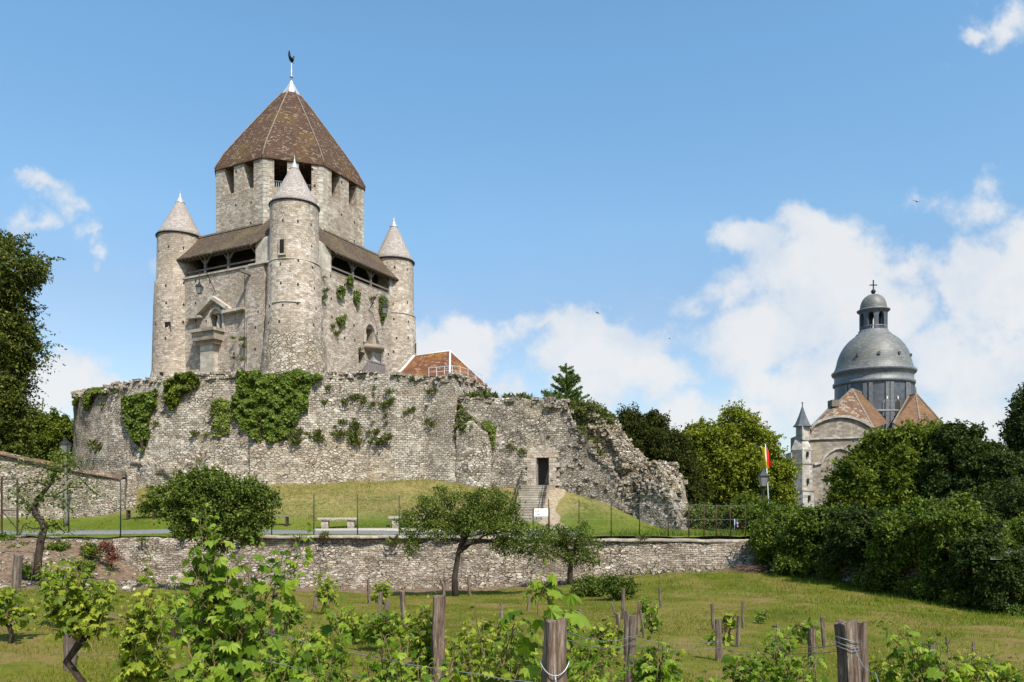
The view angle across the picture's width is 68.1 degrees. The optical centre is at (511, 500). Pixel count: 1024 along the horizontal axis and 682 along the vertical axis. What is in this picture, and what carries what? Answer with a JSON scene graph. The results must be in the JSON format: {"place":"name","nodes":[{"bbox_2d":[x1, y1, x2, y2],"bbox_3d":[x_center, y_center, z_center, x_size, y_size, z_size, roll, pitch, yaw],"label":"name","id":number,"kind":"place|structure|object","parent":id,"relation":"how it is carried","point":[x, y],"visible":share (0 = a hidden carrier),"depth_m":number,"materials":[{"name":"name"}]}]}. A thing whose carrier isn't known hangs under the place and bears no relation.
{"place":"outdoors","nodes":[
{"label":"outdoors","id":0,"kind":"place"},
{"bbox_2d":[0,477,748,537],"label":"terrace lawn","id":1,"kind":"structure","parent":0,"point":[566,510],"depth_m":40.66,"materials":[{"name":"green plant"}]},
{"bbox_2d":[1,477,18,535],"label":"metal gate","id":2,"kind":"structure","parent":1,"relation":"on","point":[3,510],"depth_m":33.98,"materials":[{"name":"metal"}]},
{"bbox_2d":[0,229,66,457],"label":"tall leafy tree","id":3,"kind":"object","parent":1,"relation":"on","point":[19,346],"visible":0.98,"depth_m":45.80,"materials":[{"name":"green plant"}]},
{"bbox_2d":[19,406,73,465],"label":"background tree","id":4,"kind":"object","parent":1,"relation":"on","point":[55,423],"visible":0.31,"depth_m":56.06,"materials":[{"name":"green plant"}]},
{"bbox_2d":[59,438,72,525],"bbox_3d":[-23.269,-0.932,39.500,0.472,4.670,0.472,0,0,0],"label":"lamp post","id":5,"kind":"object","parent":1,"relation":"on","point":[67,444],"visible":0.62,"depth_m":39.43,"materials":[{"name":"metal"}]},
{"bbox_2d":[0,451,135,518],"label":"boundary wall","id":6,"kind":"structure","parent":1,"relation":"on","point":[113,479],"depth_m":41.37,"materials":[{"name":"stone"}]},
{"bbox_2d":[70,369,490,488],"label":"rampart wall","id":7,"kind":"structure","parent":1,"relation":"on","point":[416,447],"depth_m":45.37,"materials":[{"name":"stone"}]},
{"bbox_2d":[120,388,157,450],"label":"ivy","id":8,"kind":"object","parent":7,"relation":"attached to","point":[140,407],"visible":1,"depth_m":44.55,"materials":[{"name":"green plant"}]},
{"bbox_2d":[162,371,200,410],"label":"ivy","id":9,"kind":"object","parent":7,"relation":"attached to","point":[176,390],"visible":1,"depth_m":43.92,"materials":[{"name":"green plant"}]},
{"bbox_2d":[210,397,236,436],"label":"ivy","id":10,"kind":"object","parent":7,"relation":"attached to","point":[222,418],"visible":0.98,"depth_m":43.82,"materials":[{"name":"green plant"}]},
{"bbox_2d":[231,368,322,442],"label":"ivy","id":11,"kind":"object","parent":7,"relation":"attached to","point":[270,407],"visible":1,"depth_m":43.98,"materials":[{"name":"green plant"}]},
{"bbox_2d":[150,50,416,377],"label":"castle keep","id":12,"kind":"structure","parent":7,"relation":"on","point":[277,246],"depth_m":54.06,"materials":[{"name":"stone"}]},
{"bbox_2d":[398,350,485,383],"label":"tiled house","id":13,"kind":"structure","parent":7,"relation":"on","point":[416,365],"depth_m":55.66,"materials":[{"name":"tile"}]},
{"bbox_2d":[453,403,477,438],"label":"ivy","id":14,"kind":"object","parent":7,"relation":"attached to","point":[461,415],"visible":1,"depth_m":45.00,"materials":[{"name":"green plant"}]},
{"bbox_2d":[0,529,575,535],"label":"gravel path","id":15,"kind":"structure","parent":1,"relation":"on","point":[90,532],"depth_m":35.41,"materials":[{"name":"grey gravel"}]},
{"bbox_2d":[510,471,554,522],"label":"stone staircase","id":16,"kind":"structure","parent":1,"relation":"on","point":[535,494],"depth_m":42.38,"materials":[{"name":"stone"}]},
{"bbox_2d":[538,488,569,529],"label":"sandy track","id":17,"kind":"structure","parent":1,"relation":"on","point":[555,496],"depth_m":41.30,"materials":[{"name":"beige sand"}]},
{"bbox_2d":[456,395,692,537],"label":"ruined wall","id":18,"kind":"structure","parent":1,"relation":"on","point":[623,474],"depth_m":45.12,"materials":[{"name":"stone"}]},
{"bbox_2d":[537,458,548,484],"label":"door","id":19,"kind":"structure","parent":18,"relation":"in","point":[542,463],"depth_m":46.79,"materials":[{"name":"black wood"}]},
{"bbox_2d":[540,363,589,400],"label":"young conifer","id":20,"kind":"object","parent":18,"relation":"on","point":[571,376],"visible":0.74,"depth_m":47.33,"materials":[{"name":"green plant"}]},
{"bbox_2d":[568,397,618,427],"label":"wall top bush","id":21,"kind":"object","parent":18,"relation":"on","point":[578,407],"visible":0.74,"depth_m":45.98,"materials":[{"name":"green plant"}]},
{"bbox_2d":[615,401,715,538],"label":"yew tree","id":22,"kind":"object","parent":1,"relation":"on","point":[653,436],"visible":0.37,"depth_m":53.81,"materials":[{"name":"green plant"}]},
{"bbox_2d":[685,499,721,538],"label":"shrub","id":23,"kind":"object","parent":1,"relation":"on","point":[695,521],"visible":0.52,"depth_m":43.44,"materials":[{"name":"green plant"}]},
{"bbox_2d":[701,504,738,538],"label":"shrub","id":24,"kind":"object","parent":1,"relation":"on","point":[722,522],"visible":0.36,"depth_m":43.44,"materials":[{"name":"green plant"}]},
{"bbox_2d":[682,399,802,507],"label":"lime tree","id":25,"kind":"object","parent":1,"relation":"on","point":[728,445],"visible":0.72,"depth_m":58.79,"materials":[{"name":"green plant"}]},
{"bbox_2d":[723,490,767,538],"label":"shrub","id":26,"kind":"object","parent":1,"relation":"on","point":[736,506],"visible":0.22,"depth_m":41.75,"materials":[{"name":"green plant"}]},
{"bbox_2d":[738,497,787,537],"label":"shrub","id":27,"kind":"object","parent":1,"relation":"on","point":[753,511],"visible":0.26,"depth_m":34.68,"materials":[{"name":"green plant"}]},
{"bbox_2d":[0,538,1023,681],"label":"vineyard ground","id":28,"kind":"structure","parent":0,"point":[122,570],"depth_m":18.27,"materials":[{"name":"green plant"}]},
{"bbox_2d":[7,553,23,629],"bbox_3d":[-7.975,1.488,12.149,0.240,1.274,0.149,0,0,0],"label":"wooden stake","id":29,"kind":"object","parent":28,"relation":"on","point":[17,571],"visible":0.56,"depth_m":12.11,"materials":[{"name":"grey wood"}]},
{"bbox_2d":[0,586,51,643],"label":"grape vine","id":30,"kind":"object","parent":28,"relation":"on","point":[7,605],"visible":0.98,"depth_m":10.99,"materials":[{"name":"green plant"}]},
{"bbox_2d":[30,558,78,626],"bbox_3d":[-7.483,1.571,12.453,0.606,1.245,0.731,0,0,39],"label":"grape vine","id":31,"kind":"object","parent":28,"relation":"on","point":[51,575],"visible":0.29,"depth_m":12.39,"materials":[{"name":"green plant"}]},
{"bbox_2d":[0,432,112,580],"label":"leaning fruit tree","id":32,"kind":"object","parent":28,"relation":"on","point":[40,519],"visible":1,"depth_m":24.92,"materials":[{"name":"green plant"}]},
{"bbox_2d":[63,566,76,671],"bbox_3d":[-5.604,1.524,9.600,0.191,1.408,0.155,0,0,0],"label":"wooden stake","id":33,"kind":"object","parent":28,"relation":"on","point":[68,643],"visible":0.2,"depth_m":9.54,"materials":[{"name":"grey wood"}]},
{"bbox_2d":[27,536,118,681],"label":"grape vine","id":34,"kind":"object","parent":28,"relation":"on","point":[78,624],"visible":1,"depth_m":7.56,"materials":[{"name":"green plant"}]},
{"bbox_2d":[94,539,121,570],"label":"red shrub","id":35,"kind":"object","parent":28,"relation":"on","point":[111,557],"visible":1,"depth_m":31.78,"materials":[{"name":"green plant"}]},
{"bbox_2d":[108,548,177,681],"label":"grape vine","id":36,"kind":"object","parent":28,"relation":"on","point":[139,661],"visible":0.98,"depth_m":6.20,"materials":[{"name":"green plant"}]},
{"bbox_2d":[133,459,285,567],"bbox_3d":[-10.174,1.032,25.475,5.151,4.837,2.114,0,0,0],"label":"fruit tree","id":37,"kind":"object","parent":28,"relation":"on","point":[225,495],"visible":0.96,"depth_m":25.19,"materials":[{"name":"green plant"}]},
{"bbox_2d":[155,497,316,681],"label":"grape vine","id":38,"kind":"object","parent":28,"relation":"on","point":[229,652],"visible":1,"depth_m":4.67,"materials":[{"name":"green plant"}]},
{"bbox_2d":[261,624,313,681],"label":"grape vine","id":39,"kind":"object","parent":28,"relation":"on","point":[281,673],"visible":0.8,"depth_m":6.39,"materials":[{"name":"green plant"}]},
{"bbox_2d":[280,600,308,633],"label":"grape vine","id":40,"kind":"object","parent":28,"relation":"on","point":[295,613],"visible":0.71,"depth_m":12.94,"materials":[{"name":"green plant"}]},
{"bbox_2d":[296,620,344,681],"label":"grape vine","id":41,"kind":"object","parent":28,"relation":"on","point":[317,636],"visible":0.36,"depth_m":8.42,"materials":[{"name":"green plant"}]},
{"bbox_2d":[291,568,354,681],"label":"grape vine","id":42,"kind":"object","parent":28,"relation":"on","point":[345,637],"visible":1,"depth_m":4.28,"materials":[{"name":"green plant"}]},
{"bbox_2d":[311,569,339,614],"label":"grape vine","id":43,"kind":"object","parent":28,"relation":"on","point":[321,592],"visible":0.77,"depth_m":19.01,"materials":[{"name":"green plant"}]},
{"bbox_2d":[317,604,369,642],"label":"grape vine","id":44,"kind":"object","parent":28,"relation":"on","point":[348,619],"visible":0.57,"depth_m":12.37,"materials":[{"name":"green plant"}]},
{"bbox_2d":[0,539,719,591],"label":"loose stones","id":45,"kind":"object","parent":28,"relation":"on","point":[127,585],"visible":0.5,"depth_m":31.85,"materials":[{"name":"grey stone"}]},
{"bbox_2d":[340,652,385,681],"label":"grape vine","id":46,"kind":"object","parent":28,"relation":"on","point":[362,664],"visible":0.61,"depth_m":4.46,"materials":[{"name":"green plant"}]},
{"bbox_2d":[351,608,398,653],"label":"grape vine","id":47,"kind":"object","parent":28,"relation":"on","point":[379,624],"visible":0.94,"depth_m":11.48,"materials":[{"name":"green plant"}]},
{"bbox_2d":[370,580,393,615],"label":"grape vine","id":48,"kind":"object","parent":28,"relation":"on","point":[384,588],"visible":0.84,"depth_m":19.53,"materials":[{"name":"green plant"}]},
{"bbox_2d":[6,535,759,586],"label":"terrace wall","id":49,"kind":"structure","parent":28,"relation":"on","point":[351,560],"depth_m":33.15,"materials":[{"name":"stone"}]},
{"bbox_2d":[68,483,745,538],"bbox_3d":[-4.616,0.510,33.400,29.902,2.558,0.060,0,0,0],"label":"wire fence","id":50,"kind":"object","parent":49,"relation":"on","point":[668,504],"visible":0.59,"depth_m":33.39,"materials":[{"name":"metal"}]},
{"bbox_2d":[359,633,435,681],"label":"grape vine","id":51,"kind":"object","parent":28,"relation":"on","point":[394,671],"visible":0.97,"depth_m":4.17,"materials":[{"name":"green plant"}]},
{"bbox_2d":[387,610,428,666],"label":"grape vine","id":52,"kind":"object","parent":28,"relation":"on","point":[402,631],"visible":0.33,"depth_m":9.98,"materials":[{"name":"green plant"}]},
{"bbox_2d":[405,590,448,681],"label":"grape vine","id":53,"kind":"object","parent":28,"relation":"on","point":[421,643],"visible":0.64,"depth_m":6.57,"materials":[{"name":"green plant"}]},
{"bbox_2d":[432,594,445,681],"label":"wooden stake","id":54,"kind":"object","parent":28,"relation":"on","point":[438,628],"visible":0.84,"depth_m":6.35,"materials":[{"name":"brown wood"}]},
{"bbox_2d":[408,646,474,681],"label":"grape vine","id":55,"kind":"object","parent":28,"relation":"on","point":[428,677],"visible":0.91,"depth_m":3.86,"materials":[{"name":"green plant"}]},
{"bbox_2d":[445,616,492,680],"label":"grape vine","id":56,"kind":"object","parent":28,"relation":"on","point":[451,655],"visible":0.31,"depth_m":8.46,"materials":[{"name":"green plant"}]},
{"bbox_2d":[390,481,557,595],"bbox_3d":[-1.370,1.575,27.779,6.137,4.570,2.574,0,0,0],"label":"fruit tree","id":57,"kind":"object","parent":28,"relation":"on","point":[487,523],"visible":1,"depth_m":27.60,"materials":[{"name":"green plant"}]},
{"bbox_2d":[463,608,519,679],"bbox_3d":[-0.184,1.760,7.975,0.619,1.196,0.481,0,0,-27],"label":"grape vine","id":58,"kind":"object","parent":28,"relation":"on","point":[479,651],"visible":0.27,"depth_m":7.93,"materials":[{"name":"green plant"}]},
{"bbox_2d":[444,602,540,681],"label":"grape vine","id":59,"kind":"object","parent":28,"relation":"on","point":[502,671],"visible":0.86,"depth_m":4.01,"materials":[{"name":"green plant"}]},
{"bbox_2d":[488,617,541,681],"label":"grape vine","id":60,"kind":"object","parent":28,"relation":"on","point":[536,638],"visible":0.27,"depth_m":5.52,"materials":[{"name":"green plant"}]},
{"bbox_2d":[497,560,591,681],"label":"grape vine","id":61,"kind":"object","parent":28,"relation":"on","point":[526,645],"visible":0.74,"depth_m":3.74,"materials":[{"name":"green plant"}]},
{"bbox_2d":[540,618,569,681],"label":"wooden stake","id":62,"kind":"object","parent":28,"relation":"on","point":[553,665],"visible":1,"depth_m":3.56,"materials":[{"name":"wood"}]},
{"bbox_2d":[533,518,605,584],"bbox_3d":[2.326,2.236,30.910,3.077,3.069,1.672,0,0,0],"label":"fruit tree","id":63,"kind":"object","parent":28,"relation":"on","point":[562,542],"visible":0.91,"depth_m":30.79,"materials":[{"name":"green plant"}]},
{"bbox_2d":[540,634,622,681],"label":"grape vine","id":64,"kind":"object","parent":28,"relation":"on","point":[586,665],"visible":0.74,"depth_m":5.18,"materials":[{"name":"green plant"}]},
{"bbox_2d":[567,572,608,597],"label":"bush","id":65,"kind":"object","parent":28,"relation":"on","point":[584,586],"visible":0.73,"depth_m":25.63,"materials":[{"name":"green plant"}]},
{"bbox_2d":[572,632,624,675],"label":"grape vine","id":66,"kind":"object","parent":28,"relation":"on","point":[608,651],"visible":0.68,"depth_m":9.43,"materials":[{"name":"green plant"}]},
{"bbox_2d":[586,616,623,660],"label":"grape vine","id":67,"kind":"object","parent":28,"relation":"on","point":[606,632],"visible":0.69,"depth_m":10.91,"materials":[{"name":"green plant"}]},
{"bbox_2d":[590,571,641,600],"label":"bush","id":68,"kind":"object","parent":28,"relation":"on","point":[613,585],"visible":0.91,"depth_m":23.80,"materials":[{"name":"green plant"}]},
{"bbox_2d":[627,614,636,681],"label":"wooden stake","id":69,"kind":"object","parent":28,"relation":"on","point":[632,632],"visible":0.81,"depth_m":7.27,"materials":[{"name":"wood"}]},
{"bbox_2d":[615,631,685,681],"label":"grape vine","id":70,"kind":"object","parent":28,"relation":"on","point":[655,672],"visible":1,"depth_m":6.18,"materials":[{"name":"green plant"}]},
{"bbox_2d":[640,607,665,633],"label":"grape vine","id":71,"kind":"object","parent":28,"relation":"on","point":[652,622],"visible":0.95,"depth_m":14.98,"materials":[{"name":"green plant"}]},
{"bbox_2d":[715,619,722,660],"bbox_3d":[3.100,2.111,11.355,0.130,0.677,0.115,0,0,0],"label":"wooden stake","id":72,"kind":"object","parent":28,"relation":"on","point":[718,637],"visible":0.93,"depth_m":11.31,"materials":[{"name":"wood"}]},
{"bbox_2d":[702,628,740,645],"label":"grape vine","id":73,"kind":"object","parent":28,"relation":"on","point":[728,637],"visible":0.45,"depth_m":12.92,"materials":[{"name":"green plant"}]},
{"bbox_2d":[719,650,771,681],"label":"grape vine","id":74,"kind":"object","parent":28,"relation":"on","point":[731,660],"visible":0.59,"depth_m":7.98,"materials":[{"name":"green plant"}]},
{"bbox_2d":[719,625,829,681],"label":"grape vine","id":75,"kind":"object","parent":28,"relation":"on","point":[774,667],"visible":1,"depth_m":5.59,"materials":[{"name":"green plant"}]},
{"bbox_2d":[765,547,820,577],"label":"weed clump","id":76,"kind":"object","parent":28,"relation":"on","point":[799,563],"visible":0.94,"depth_m":29.88,"materials":[{"name":"green plant"}]},
{"bbox_2d":[782,617,820,644],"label":"grape vine","id":77,"kind":"object","parent":28,"relation":"on","point":[801,634],"visible":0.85,"depth_m":13.47,"materials":[{"name":"green plant"}]},
{"bbox_2d":[602,567,1023,627],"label":"tall grass","id":78,"kind":"structure","parent":28,"relation":"on","point":[878,599],"depth_m":23.96,"materials":[{"name":"green plant"}]},
{"bbox_2d":[812,561,844,581],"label":"weed clump","id":79,"kind":"object","parent":28,"relation":"on","point":[826,572],"visible":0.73,"depth_m":28.94,"materials":[{"name":"green plant"}]},
{"bbox_2d":[833,619,860,681],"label":"wooden stake","id":80,"kind":"object","parent":28,"relation":"on","point":[847,642],"visible":0.99,"depth_m":4.55,"materials":[{"name":"wood"}]},
{"bbox_2d":[857,621,868,681],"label":"wooden stake","id":81,"kind":"object","parent":28,"relation":"on","point":[863,637],"visible":0.66,"depth_m":4.91,"materials":[{"name":"brown wood"}]},
{"bbox_2d":[847,565,897,592],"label":"weed clump","id":82,"kind":"object","parent":28,"relation":"on","point":[867,581],"visible":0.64,"depth_m":26.27,"materials":[{"name":"green plant"}]},
{"bbox_2d":[775,543,995,609],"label":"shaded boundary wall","id":83,"kind":"structure","parent":28,"relation":"on","point":[909,572],"depth_m":27.89,"materials":[{"name":"stone"}]},
{"bbox_2d":[868,648,903,681],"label":"grape vine","id":84,"kind":"object","parent":28,"relation":"on","point":[882,672],"visible":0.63,"depth_m":6.42,"materials":[{"name":"green plant"}]},
{"bbox_2d":[891,572,946,601],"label":"weed clump","id":85,"kind":"object","parent":28,"relation":"on","point":[915,586],"visible":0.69,"depth_m":24.51,"materials":[{"name":"green plant"}]},
{"bbox_2d":[876,616,975,681],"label":"grape vine","id":86,"kind":"object","parent":28,"relation":"on","point":[930,672],"visible":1,"depth_m":4.96,"materials":[{"name":"green plant"}]},
{"bbox_2d":[938,584,992,609],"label":"weed clump","id":87,"kind":"object","parent":28,"relation":"on","point":[961,597],"visible":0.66,"depth_m":23.00,"materials":[{"name":"green plant"}]},
{"bbox_2d":[945,642,1020,681],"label":"grape vine","id":88,"kind":"object","parent":28,"relation":"on","point":[978,672],"visible":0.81,"depth_m":6.38,"materials":[{"name":"green plant"}]},
{"bbox_2d":[964,652,1023,681],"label":"grape vine","id":89,"kind":"object","parent":28,"relation":"on","point":[1017,677],"visible":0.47,"depth_m":8.11,"materials":[{"name":"green plant"}]},
{"bbox_2d":[0,0,1023,458],"label":"sky","id":90,"kind":"structure","parent":0,"point":[730,182],"materials":[{"name":"blue"}]},
{"bbox_2d":[606,527,751,535],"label":"verge grass","id":91,"kind":"structure","parent":0,"point":[699,533],"depth_m":34.04,"materials":[{"name":"green plant"}]},
{"bbox_2d":[706,528,906,560],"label":"raised bank","id":92,"kind":"structure","parent":0,"point":[721,529],"depth_m":41.60,"materials":[{"name":"green plant"}]},
{"bbox_2d":[742,504,801,569],"bbox_3d":[11.483,1.747,32.434,2.789,3.222,4.401,0,0,39],"label":"shrub","id":93,"kind":"object","parent":92,"relation":"on","point":[763,534],"visible":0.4,"depth_m":31.49,"materials":[{"name":"green plant"}]},
{"bbox_2d":[769,502,846,570],"bbox_3d":[12.311,1.605,30.669,3.810,3.086,3.658,0,0,0],"label":"shrub","id":94,"kind":"object","parent":92,"relation":"on","point":[804,532],"visible":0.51,"depth_m":29.73,"materials":[{"name":"green plant"}]},
{"bbox_2d":[814,500,899,575],"bbox_3d":[13.365,1.579,28.430,5.274,3.217,3.026,0,0,-28],"label":"shrub","id":95,"kind":"object","parent":92,"relation":"on","point":[848,531],"visible":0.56,"depth_m":27.33,"materials":[{"name":"green plant"}]},
{"bbox_2d":[818,413,954,513],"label":"ash tree","id":96,"kind":"object","parent":92,"relation":"on","point":[877,464],"visible":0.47,"depth_m":42.86,"materials":[{"name":"green plant"}]},
{"bbox_2d":[860,494,931,582],"bbox_3d":[13.840,1.416,26.006,4.055,3.297,2.995,0,0,-30],"label":"shrub","id":97,"kind":"object","parent":92,"relation":"on","point":[890,550],"visible":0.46,"depth_m":25.38,"materials":[{"name":"green plant"}]},
{"bbox_2d":[901,488,1012,587],"bbox_3d":[14.486,1.366,24.820,4.315,3.494,2.918,0,0,-39],"label":"shrub","id":98,"kind":"object","parent":92,"relation":"on","point":[947,521],"visible":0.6,"depth_m":24.02,"materials":[{"name":"green plant"}]},
{"bbox_2d":[904,418,1013,512],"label":"walnut tree","id":99,"kind":"object","parent":92,"relation":"on","point":[963,446],"visible":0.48,"depth_m":41.16,"materials":[{"name":"green plant"}]},
{"bbox_2d":[940,504,1010,598],"bbox_3d":[14.648,1.700,23.771,2.082,3.177,3.773,0,0,38],"label":"shrub","id":100,"kind":"object","parent":92,"relation":"on","point":[970,554],"visible":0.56,"depth_m":22.93,"materials":[{"name":"green plant"}]},
{"bbox_2d":[954,448,1023,512],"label":"dark tree","id":101,"kind":"object","parent":92,"relation":"on","point":[996,462],"visible":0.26,"depth_m":39.41,"materials":[{"name":"green plant"}]},
{"bbox_2d":[972,545,1023,612],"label":"shrub","id":102,"kind":"object","parent":92,"relation":"on","point":[1005,575],"visible":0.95,"depth_m":21.34,"materials":[{"name":"green plant"}]},
{"bbox_2d":[976,469,1023,521],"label":"shrub","id":103,"kind":"object","parent":92,"relation":"on","point":[1006,504],"visible":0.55,"depth_m":35.65,"materials":[{"name":"green plant"}]},
{"bbox_2d":[992,382,1023,457],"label":"tall edge tree","id":104,"kind":"object","parent":92,"relation":"on","point":[1012,435],"visible":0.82,"depth_m":45.81,"materials":[{"name":"green plant"}]},
{"bbox_2d":[1003,512,1023,549],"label":"shrub","id":105,"kind":"object","parent":92,"relation":"on","point":[1016,530],"visible":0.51,"depth_m":26.65,"materials":[{"name":"green plant"}]},
{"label":"plateau ground","id":106,"kind":"structure","parent":0,"visible":0},
{"bbox_2d":[786,280,943,507],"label":"domed church","id":107,"kind":"structure","parent":106,"relation":"on","point":[872,376],"depth_m":109.30,"materials":[{"name":"grey stone"}]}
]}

